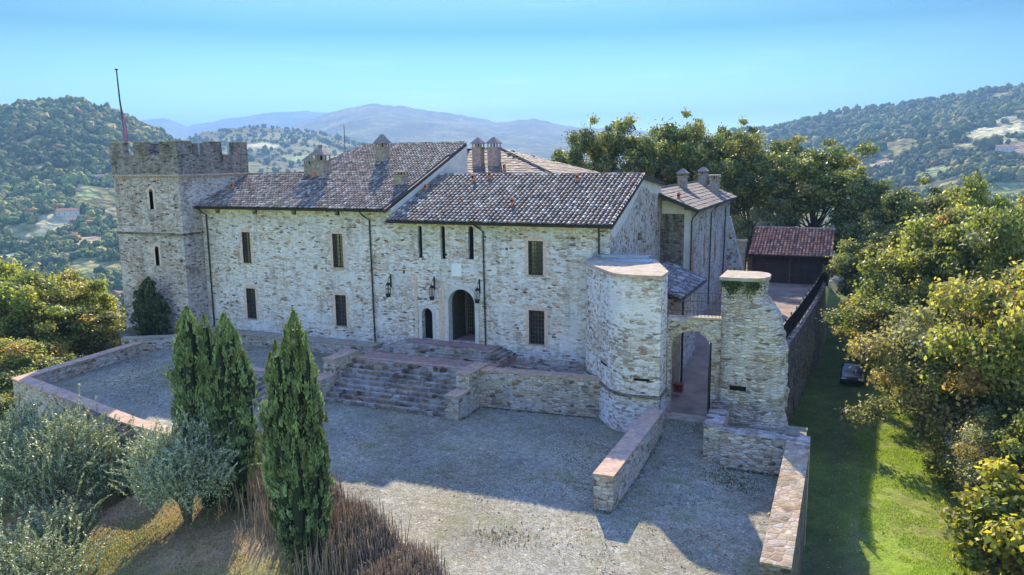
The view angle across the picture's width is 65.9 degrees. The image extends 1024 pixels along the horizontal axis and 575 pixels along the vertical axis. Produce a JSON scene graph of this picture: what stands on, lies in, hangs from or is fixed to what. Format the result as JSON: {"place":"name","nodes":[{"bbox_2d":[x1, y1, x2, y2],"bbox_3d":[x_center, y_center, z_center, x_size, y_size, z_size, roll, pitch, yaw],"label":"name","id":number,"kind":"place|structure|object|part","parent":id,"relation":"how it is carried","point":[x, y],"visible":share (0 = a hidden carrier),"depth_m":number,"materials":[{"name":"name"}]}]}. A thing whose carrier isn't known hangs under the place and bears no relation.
{"place":"outdoors","nodes":[
{"label":"outdoors","id":0,"kind":"place"},
{"bbox_2d":[49,344,323,426],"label":"terrace","id":1,"kind":"structure","parent":0,"point":[94,387],"depth_m":50.78,"materials":[{"name":"grey gravel"}]},
{"bbox_2d":[218,329,382,355],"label":"terrace wall","id":2,"kind":"structure","parent":1,"relation":"on","point":[317,344],"depth_m":58.49,"materials":[{"name":"grey stone"}]},
{"bbox_2d":[313,353,356,374],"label":"stone wall","id":3,"kind":"structure","parent":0,"point":[318,360],"depth_m":55.59,"materials":[{"name":"grey stone"}]},
{"bbox_2d":[0,269,999,574],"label":"ground","id":4,"kind":"structure","parent":0,"point":[816,415],"depth_m":39.34,"materials":[{"name":"green plant"}]},
{"bbox_2d":[0,368,15,419],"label":"autumn tree","id":5,"kind":"object","parent":4,"relation":"on","point":[5,393],"visible":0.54,"depth_m":52.16,"materials":[{"name":"green plant"}]},
{"bbox_2d":[0,255,51,316],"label":"autumn tree","id":6,"kind":"object","parent":4,"relation":"on","point":[14,269],"visible":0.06,"depth_m":71.53,"materials":[{"name":"green plant"}]},
{"bbox_2d":[0,336,64,419],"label":"autumn tree","id":7,"kind":"object","parent":4,"relation":"on","point":[17,353],"visible":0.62,"depth_m":56.33,"materials":[{"name":"green plant"}]},
{"bbox_2d":[0,384,75,504],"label":"olive tree","id":8,"kind":"object","parent":4,"relation":"on","point":[21,421],"visible":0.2,"depth_m":40.59,"materials":[{"name":"green plant"}]},
{"bbox_2d":[3,337,81,388],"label":"autumn tree","id":9,"kind":"object","parent":4,"relation":"on","point":[61,349],"visible":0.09,"depth_m":62.36,"materials":[{"name":"green plant"}]},
{"bbox_2d":[1,473,111,570],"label":"olive tree","id":10,"kind":"object","parent":4,"relation":"on","point":[63,520],"visible":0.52,"depth_m":35.14,"materials":[{"name":"green plant"}]},
{"bbox_2d":[0,266,113,346],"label":"autumn tree","id":11,"kind":"object","parent":4,"relation":"on","point":[26,309],"visible":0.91,"depth_m":65.20,"materials":[{"name":"green plant"}]},
{"bbox_2d":[0,498,114,574],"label":"olive tree","id":12,"kind":"object","parent":4,"relation":"on","point":[20,550],"visible":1,"depth_m":32.17,"materials":[{"name":"green plant"}]},
{"bbox_2d":[0,385,134,519],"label":"olive tree","id":13,"kind":"object","parent":4,"relation":"on","point":[71,441],"visible":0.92,"depth_m":38.09,"materials":[{"name":"green plant"}]},
{"bbox_2d":[11,342,142,432],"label":"parapet wall","id":14,"kind":"structure","parent":4,"relation":"on","point":[31,384],"depth_m":51.07,"materials":[{"name":"stone"}]},
{"bbox_2d":[33,265,124,357],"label":"autumn tree","id":15,"kind":"object","parent":4,"relation":"on","point":[100,295],"visible":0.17,"depth_m":70.73,"materials":[{"name":"green plant"}]},
{"bbox_2d":[37,305,125,356],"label":"broadleaf tree","id":16,"kind":"object","parent":4,"relation":"on","point":[107,319],"visible":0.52,"depth_m":66.81,"materials":[{"name":"green plant"}]},
{"bbox_2d":[81,307,126,355],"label":"autumn tree","id":17,"kind":"object","parent":4,"relation":"on","point":[122,311],"visible":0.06,"depth_m":71.70,"materials":[{"name":"green plant"}]},
{"bbox_2d":[64,427,146,502],"bbox_3d":[-19.727,9.010,39.579,4.813,4.067,4.188,1,9,11],"label":"olive tree","id":18,"kind":"object","parent":4,"relation":"on","point":[110,462],"visible":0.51,"depth_m":38.71,"materials":[{"name":"green plant"}]},
{"bbox_2d":[55,391,175,468],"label":"parapet wall","id":19,"kind":"structure","parent":4,"relation":"on","point":[69,397],"depth_m":42.61,"materials":[{"name":"stone"}]},
{"bbox_2d":[118,327,176,345],"bbox_3d":[-27.162,5.583,61.770,9.900,3.700,4.624,2,10,15],"label":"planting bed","id":20,"kind":"object","parent":4,"relation":"on","point":[130,331],"visible":0.17,"depth_m":62.43,"materials":[{"name":"green plant"}]},
{"bbox_2d":[128,276,172,335],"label":"cypress","id":21,"kind":"object","parent":20,"relation":"on","point":[150,313],"visible":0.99,"depth_m":61.38,"materials":[{"name":"green plant"}]},
{"bbox_2d":[121,334,218,353],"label":"terrace wall","id":22,"kind":"structure","parent":4,"relation":"on","point":[152,343],"depth_m":60.04,"materials":[{"name":"grey stone"}]},
{"bbox_2d":[1,474,342,573],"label":"fallen leaves","id":23,"kind":"object","parent":4,"relation":"on","point":[168,534],"visible":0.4,"depth_m":34.48,"materials":[{"name":"brown plant"}]},
{"bbox_2d":[0,467,343,574],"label":"bank grass","id":24,"kind":"structure","parent":4,"relation":"on","point":[166,524],"depth_m":34.33,"materials":[{"name":"plant"}]},
{"bbox_2d":[108,140,249,330],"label":"castle tower","id":25,"kind":"structure","parent":4,"relation":"on","point":[162,188],"depth_m":62.32,"materials":[{"name":"stone"}]},
{"bbox_2d":[115,69,128,141],"bbox_3d":[-30.772,-13.199,62.568,0.476,8.000,0.470,3,10,23],"label":"flagpole","id":26,"kind":"object","parent":25,"relation":"on","point":[125,131],"visible":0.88,"depth_m":62.54,"materials":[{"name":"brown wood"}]},
{"bbox_2d":[103,398,261,523],"bbox_3d":[-14.521,7.859,35.236,6.412,6.045,6.286,3,10,23],"label":"olive tree","id":27,"kind":"object","parent":4,"relation":"on","point":[165,465],"visible":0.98,"depth_m":34.22,"materials":[{"name":"green plant"}]},
{"bbox_2d":[163,305,225,508],"bbox_3d":[-14.338,6.022,36.103,2.830,10.607,2.545,3,10,23],"label":"cypress","id":28,"kind":"object","parent":4,"relation":"on","point":[190,359],"visible":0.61,"depth_m":35.29,"materials":[{"name":"green plant"}]},
{"bbox_2d":[199,312,262,510],"bbox_3d":[-12.728,6.170,35.997,2.987,10.108,2.711,3,10,23],"label":"cypress","id":29,"kind":"object","parent":4,"relation":"on","point":[231,382],"visible":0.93,"depth_m":35.28,"materials":[{"name":"green plant"}]},
{"bbox_2d":[252,373,267,409],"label":"side steps","id":30,"kind":"structure","parent":4,"relation":"on","point":[261,389],"depth_m":50.24,"materials":[{"name":"stone"}]},
{"bbox_2d":[253,367,313,375],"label":"terrace wall","id":31,"kind":"structure","parent":4,"relation":"on","point":[258,371],"depth_m":52.58,"materials":[{"name":"stone"}]},
{"bbox_2d":[256,309,335,564],"bbox_3d":[-8.333,6.347,30.396,2.441,11.260,2.806,-10,13,-44],"label":"cypress","id":32,"kind":"object","parent":4,"relation":"on","point":[297,463],"visible":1,"depth_m":29.70,"materials":[{"name":"green plant"}]},
{"bbox_2d":[168,429,449,574],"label":"dry hedge","id":33,"kind":"object","parent":4,"relation":"on","point":[363,539],"visible":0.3,"depth_m":30.32,"materials":[{"name":"brown plant"}]},
{"bbox_2d":[193,134,467,346],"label":"castle range","id":34,"kind":"structure","parent":4,"relation":"on","point":[311,244],"depth_m":60.09,"materials":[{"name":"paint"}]},
{"bbox_2d":[238,227,254,264],"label":"window","id":35,"kind":"structure","parent":34,"relation":"in","point":[248,242],"depth_m":61.37,"materials":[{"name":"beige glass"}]},
{"bbox_2d":[243,284,259,320],"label":"window","id":36,"kind":"structure","parent":34,"relation":"in","point":[253,299],"depth_m":62.06,"materials":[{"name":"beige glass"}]},
{"bbox_2d":[328,229,346,268],"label":"window","id":37,"kind":"structure","parent":34,"relation":"in","point":[340,254],"depth_m":57.98,"materials":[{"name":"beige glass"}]},
{"bbox_2d":[332,290,349,327],"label":"window","id":38,"kind":"structure","parent":34,"relation":"in","point":[342,304],"depth_m":58.69,"materials":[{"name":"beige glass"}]},
{"bbox_2d":[343,126,357,143],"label":"television aerial","id":39,"kind":"object","parent":34,"relation":"attached to","point":[344,138],"visible":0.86,"depth_m":70.17,"materials":[{"name":"metal"}]},
{"bbox_2d":[385,274,391,296],"bbox_3d":[-8.770,-0.124,56.204,0.260,1.600,0.510,3,10,23],"label":"wall lantern","id":40,"kind":"object","parent":34,"relation":"attached to","point":[388,294],"depth_m":56.18,"materials":[{"name":"black metal"}]},
{"bbox_2d":[317,338,517,419],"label":"staircase","id":41,"kind":"structure","parent":4,"relation":"on","point":[438,378],"depth_m":50.20,"materials":[{"name":"stone"}]},
{"bbox_2d":[253,401,807,574],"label":"forecourt","id":42,"kind":"structure","parent":4,"relation":"on","point":[452,511],"depth_m":35.68,"materials":[{"name":"grey gravel"}]},
{"bbox_2d":[73,356,778,573],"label":"weeds","id":43,"kind":"object","parent":42,"relation":"on","point":[724,482],"visible":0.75,"depth_m":37.19,"materials":[{"name":"green plant"}]},
{"bbox_2d":[259,403,777,574],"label":"fallen leaves","id":44,"kind":"object","parent":42,"relation":"on","point":[534,492],"visible":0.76,"depth_m":36.55,"materials":[{"name":"brown plant"}]},
{"bbox_2d":[480,366,600,416],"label":"retaining wall","id":45,"kind":"structure","parent":42,"relation":"on","point":[548,392],"depth_m":47.08,"materials":[{"name":"stone"}]},
{"bbox_2d":[593,408,663,511],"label":"wall","id":46,"kind":"structure","parent":42,"relation":"on","point":[616,472],"depth_m":36.20,"materials":[{"name":"stone"}]},
{"bbox_2d":[703,400,730,460],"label":"approach wall","id":47,"kind":"structure","parent":42,"relation":"on","point":[716,419],"depth_m":38.91,"materials":[{"name":"stone"}]},
{"bbox_2d":[467,137,599,172],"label":"house","id":48,"kind":"structure","parent":4,"relation":"on","point":[493,159],"depth_m":73.67,"materials":[{"name":"tile"}]},
{"bbox_2d":[549,147,568,159],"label":"broadleaf tree","id":49,"kind":"object","parent":4,"relation":"on","point":[558,151],"visible":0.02,"depth_m":100.73,"materials":[{"name":"green plant"}]},
{"bbox_2d":[554,112,621,172],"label":"broadleaf tree","id":50,"kind":"object","parent":4,"relation":"on","point":[586,142],"visible":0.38,"depth_m":96.38,"materials":[{"name":"green plant"}]},
{"bbox_2d":[584,253,668,432],"bbox_3d":[6.530,3.103,46.444,4.416,9.300,8.584,0,9,3],"label":"bastion","id":51,"kind":"object","parent":4,"relation":"on","point":[626,322],"visible":0.9,"depth_m":43.17,"materials":[{"name":"beige stone"}]},
{"bbox_2d":[586,112,682,184],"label":"broadleaf tree","id":52,"kind":"object","parent":4,"relation":"on","point":[645,149],"visible":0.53,"depth_m":97.12,"materials":[{"name":"green plant"}]},
{"bbox_2d":[633,105,718,184],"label":"broadleaf tree","id":53,"kind":"object","parent":4,"relation":"on","point":[686,115],"visible":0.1,"depth_m":99.52,"materials":[{"name":"green plant"}]},
{"bbox_2d":[677,117,706,150],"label":"autumn tree","id":54,"kind":"object","parent":4,"relation":"on","point":[688,125],"visible":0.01,"depth_m":107.99,"materials":[{"name":"green plant"}]},
{"bbox_2d":[659,119,750,217],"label":"broadleaf tree","id":55,"kind":"object","parent":4,"relation":"on","point":[710,153],"visible":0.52,"depth_m":95.09,"materials":[{"name":"green plant"}]},
{"bbox_2d":[713,114,767,219],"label":"broadleaf tree","id":56,"kind":"object","parent":4,"relation":"on","point":[744,122],"visible":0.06,"depth_m":104.45,"materials":[{"name":"green plant"}]},
{"bbox_2d":[737,239,747,270],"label":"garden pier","id":57,"kind":"structure","parent":4,"relation":"on","point":[742,244],"depth_m":84.06,"materials":[{"name":"grey stone"}]},
{"bbox_2d":[719,270,789,427],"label":"ruined pier","id":58,"kind":"structure","parent":4,"relation":"on","point":[754,389],"depth_m":42.29,"materials":[{"name":"beige stone"}]},
{"bbox_2d":[721,135,805,270],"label":"broadleaf tree","id":59,"kind":"object","parent":4,"relation":"on","point":[759,161],"visible":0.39,"depth_m":94.46,"materials":[{"name":"green plant"}]},
{"bbox_2d":[720,426,810,547],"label":"approach wall","id":60,"kind":"structure","parent":4,"relation":"on","point":[752,449],"depth_m":37.55,"materials":[{"name":"stone"}]},
{"bbox_2d":[731,185,801,262],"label":"oak tree","id":61,"kind":"object","parent":4,"relation":"on","point":[764,217],"visible":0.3,"depth_m":89.71,"materials":[{"name":"green plant"}]},
{"bbox_2d":[760,440,809,574],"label":"parapet wall","id":62,"kind":"structure","parent":4,"relation":"on","point":[782,553],"depth_m":30.68,"materials":[{"name":"beige stone"}]},
{"bbox_2d":[755,142,819,226],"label":"broadleaf tree","id":63,"kind":"object","parent":4,"relation":"on","point":[795,152],"visible":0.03,"depth_m":102.34,"materials":[{"name":"green plant"}]},
{"bbox_2d":[785,282,826,424],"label":"retaining wall","id":64,"kind":"structure","parent":4,"relation":"on","point":[806,340],"depth_m":62.69,"materials":[{"name":"stone"}]},
{"bbox_2d":[784,267,823,339],"bbox_3d":[23.854,1.349,64.348,0.478,1.740,37.075,4,10,25],"label":"metal fence","id":65,"kind":"object","parent":64,"relation":"on","point":[793,320],"visible":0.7,"depth_m":62.44,"materials":[{"name":"black metal"}]},
{"bbox_2d":[735,132,881,227],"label":"broadleaf tree","id":66,"kind":"object","parent":4,"relation":"on","point":[819,191],"visible":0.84,"depth_m":89.00,"materials":[{"name":"green plant"}]},
{"bbox_2d":[839,357,863,384],"bbox_3d":[28.195,6.883,65.380,1.850,1.465,4.290,3,10,23],"label":"parked car","id":67,"kind":"object","parent":4,"relation":"on","point":[848,374],"visible":0.93,"depth_m":64.27,"materials":[{"name":"black paint"}]},
{"bbox_2d":[825,162,902,257],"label":"broadleaf tree","id":68,"kind":"object","parent":4,"relation":"on","point":[865,195],"visible":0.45,"depth_m":85.66,"materials":[{"name":"green plant"}]},
{"bbox_2d":[822,228,919,297],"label":"broadleaf tree","id":69,"kind":"object","parent":4,"relation":"on","point":[843,263],"visible":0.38,"depth_m":72.53,"materials":[{"name":"green plant"}]},
{"bbox_2d":[835,280,913,366],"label":"yellowing shrub","id":70,"kind":"object","parent":4,"relation":"on","point":[842,305],"visible":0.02,"depth_m":69.12,"materials":[{"name":"green plant"}]},
{"bbox_2d":[814,279,952,393],"bbox_3d":[29.477,4.121,60.470,9.663,9.590,9.599,-10,13,-44],"label":"autumn tree","id":71,"kind":"object","parent":4,"relation":"on","point":[869,310],"visible":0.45,"depth_m":59.52,"materials":[{"name":"green plant"}]},
{"bbox_2d":[828,419,954,574],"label":"fallen leaves","id":72,"kind":"object","parent":4,"relation":"on","point":[868,491],"visible":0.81,"depth_m":42.30,"materials":[{"name":"plant"}]},
{"bbox_2d":[846,174,956,258],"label":"broadleaf tree","id":73,"kind":"object","parent":4,"relation":"on","point":[905,200],"visible":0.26,"depth_m":77.71,"materials":[{"name":"green plant"}]},
{"bbox_2d":[879,270,924,290],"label":"broadleaf tree","id":74,"kind":"object","parent":4,"relation":"on","point":[896,276],"visible":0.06,"depth_m":68.16,"materials":[{"name":"green plant"}]},
{"bbox_2d":[843,197,1012,333],"bbox_3d":[34.083,1.330,61.700,15.038,16.564,12.526,-5,10,-23],"label":"autumn tree","id":75,"kind":"object","parent":4,"relation":"on","point":[917,237],"visible":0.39,"depth_m":60.38,"materials":[{"name":"green plant"}]},
{"bbox_2d":[834,227,1023,441],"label":"oak tree","id":76,"kind":"object","parent":4,"relation":"on","point":[891,350],"visible":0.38,"depth_m":47.13,"materials":[{"name":"green plant"}]},
{"bbox_2d":[893,326,974,425],"bbox_3d":[29.995,6.481,54.120,8.451,7.236,9.217,4,10,26],"label":"oak tree","id":77,"kind":"object","parent":4,"relation":"on","point":[921,382],"visible":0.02,"depth_m":53.25,"materials":[{"name":"green plant"}]},
{"bbox_2d":[915,439,963,492],"bbox_3d":[25.568,10.243,44.445,4.991,3.489,4.119,-9,12,-41],"label":"yellowing shrub","id":78,"kind":"object","parent":4,"relation":"on","point":[932,464],"visible":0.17,"depth_m":44.18,"materials":[{"name":"green plant"}]},
{"bbox_2d":[908,259,1023,434],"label":"autumn tree","id":79,"kind":"object","parent":4,"relation":"on","point":[997,306],"visible":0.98,"depth_m":41.70,"materials":[{"name":"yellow plant"}]},
{"bbox_2d":[923,165,1018,227],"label":"autumn tree","id":80,"kind":"object","parent":4,"relation":"on","point":[973,194],"visible":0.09,"depth_m":74.64,"materials":[{"name":"green plant"}]},
{"bbox_2d":[937,199,1023,329],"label":"autumn tree","id":81,"kind":"object","parent":4,"relation":"on","point":[1006,236],"visible":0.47,"depth_m":53.27,"materials":[{"name":"green plant"}]},
{"bbox_2d":[937,402,1023,513],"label":"oak tree","id":82,"kind":"object","parent":4,"relation":"on","point":[965,442],"visible":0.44,"depth_m":39.33,"materials":[{"name":"green plant"}]},
{"bbox_2d":[939,453,1023,574],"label":"yellowing shrub","id":83,"kind":"object","parent":4,"relation":"on","point":[990,532],"visible":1,"depth_m":34.40,"materials":[{"name":"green plant"}]},
{"bbox_2d":[946,406,1023,490],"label":"autumn tree","id":84,"kind":"object","parent":4,"relation":"on","point":[1012,442],"visible":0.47,"depth_m":38.04,"materials":[{"name":"green plant"}]},
{"bbox_2d":[987,193,1023,217],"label":"autumn tree","id":85,"kind":"object","parent":4,"relation":"on","point":[1020,200],"visible":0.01,"depth_m":74.70,"materials":[{"name":"yellow plant"}]},
{"bbox_2d":[0,89,1023,359],"bbox_3d":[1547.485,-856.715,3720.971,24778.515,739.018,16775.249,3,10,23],"label":"hills","id":86,"kind":"structure","parent":0,"point":[400,123],"depth_m":4116.21,"materials":[{"name":"green plant"}]},
{"bbox_2d":[55,208,80,217],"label":"farmhouse","id":87,"kind":"object","parent":86,"relation":"on","point":[69,212],"visible":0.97,"depth_m":775.19,"materials":[{"name":"paint"}]},
{"bbox_2d":[0,82,1023,410],"bbox_3d":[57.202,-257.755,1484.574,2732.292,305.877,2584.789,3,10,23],"label":"woods","id":88,"kind":"object","parent":86,"relation":"on","point":[62,124],"visible":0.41,"depth_m":1090.74,"materials":[{"name":"green plant"}]},
{"bbox_2d":[995,145,1014,151],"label":"farmhouse","id":89,"kind":"object","parent":86,"relation":"on","point":[1007,148],"visible":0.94,"depth_m":1078.23,"materials":[{"name":"paint"}]},
{"bbox_2d":[0,0,1023,134],"label":"sky","id":90,"kind":"structure","parent":0,"point":[187,63],"materials":[{"name":"blue"}]},
{"bbox_2d":[504,360,584,373],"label":"walkway","id":91,"kind":"structure","parent":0,"point":[516,364],"depth_m":51.08,"materials":[{"name":"stone"}]},
{"bbox_2d":[385,171,665,361],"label":"castle range","id":92,"kind":"structure","parent":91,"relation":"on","point":[522,247],"depth_m":53.51,"materials":[{"name":"stone"}]},
{"bbox_3d":[-5.874,2.402,55.870,1.360,2.510,0.520,3,10,23],"label":"side doorway","id":93,"kind":"part","parent":92,"relation":"part of","materials":[{"name":"grey stone"}]},
{"bbox_2d":[429,277,434,299],"bbox_3d":[-5.519,0.066,54.790,0.260,1.600,0.510,3,10,23],"label":"wall lantern","id":94,"kind":"object","parent":92,"relation":"attached to","point":[431,297],"depth_m":54.70,"materials":[{"name":"black metal"}]},
{"bbox_2d":[451,263,461,276],"bbox_3d":[-3.796,-1.200,54.063,0.760,0.890,0.049,3,10,23],"label":"wall plaque","id":95,"kind":"object","parent":92,"relation":"attached to","point":[456,268],"depth_m":54.03,"materials":[{"name":"white stone"}]},
{"bbox_3d":[-2.364,1.353,56.894,2.640,4.200,5.570,3,10,23],"label":"doorway","id":96,"kind":"part","parent":92,"relation":"part of","materials":[{"name":"grey stone"}]},
{"bbox_2d":[475,279,480,303],"bbox_3d":[-2.314,0.253,53.396,0.260,1.600,0.510,3,10,23],"label":"wall lantern","id":97,"kind":"object","parent":92,"relation":"attached to","point":[476,299],"depth_m":53.38,"materials":[{"name":"black metal"}]},
{"bbox_2d":[523,235,547,276],"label":"window","id":98,"kind":"structure","parent":92,"relation":"in","point":[538,250],"depth_m":51.73,"materials":[{"name":"glass"}]},
{"bbox_2d":[524,305,548,346],"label":"window","id":99,"kind":"structure","parent":92,"relation":"in","point":[538,320],"depth_m":52.45,"materials":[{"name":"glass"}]},
{"bbox_2d":[516,356,584,366],"bbox_3d":[3.195,4.925,51.826,6.300,0.250,0.350,3,10,23],"label":"plinth course","id":100,"kind":"object","parent":91,"relation":"on","point":[550,361],"visible":0.64,"depth_m":51.97,"materials":[{"name":"grey stone"}]},
{"bbox_2d":[588,282,813,415],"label":"courtyard","id":101,"kind":"structure","parent":0,"point":[691,398],"depth_m":53.33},
{"bbox_2d":[673,382,683,392],"bbox_3d":[10.086,6.064,47.863,0.560,0.510,0.480,3,10,23],"label":"storage box","id":102,"kind":"object","parent":101,"relation":"on","point":[678,387],"visible":1,"depth_m":47.71,"materials":[{"name":"red paint"}]},
{"bbox_2d":[660,261,708,386],"bbox_3d":[10.190,2.370,52.684,4.155,7.238,8.800,3,10,23],"label":"lean to","id":103,"kind":"object","parent":101,"relation":"on","point":[680,279],"visible":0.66,"depth_m":51.12,"materials":[{"name":"tile"}]},
{"bbox_2d":[665,315,721,423],"bbox_3d":[10.037,4.643,43.888,3.253,6.200,1.598,3,10,23],"label":"gateway","id":104,"kind":"object","parent":101,"relation":"on","point":[708,328],"visible":0.8,"depth_m":43.45,"materials":[{"name":"beige stone"}]},
{"bbox_2d":[672,292,721,317],"bbox_3d":[10.080,0.940,43.160,2.930,1.341,0.040,2,10,17],"label":"gate railing","id":105,"kind":"object","parent":104,"relation":"on","point":[701,301],"visible":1,"depth_m":43.07,"materials":[{"name":"black metal"}]},
{"bbox_2d":[707,343,711,413],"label":"iron gate","id":106,"kind":"structure","parent":104,"relation":"attached to","point":[709,387],"depth_m":42.02,"materials":[{"name":"black metal"}]},
{"bbox_2d":[658,167,743,314],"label":"side wing","id":107,"kind":"structure","parent":101,"relation":"on","point":[697,234],"depth_m":66.92,"materials":[{"name":"grey stone"}]},
{"bbox_2d":[748,226,834,285],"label":"shed","id":108,"kind":"structure","parent":101,"relation":"on","point":[789,255],"depth_m":82.44,"materials":[{"name":"brown wood"}]},
{"bbox_2d":[858,409,979,574],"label":"lane grass","id":109,"kind":"structure","parent":0,"point":[863,461],"depth_m":43.75,"materials":[{"name":"green plant"}]}
]}

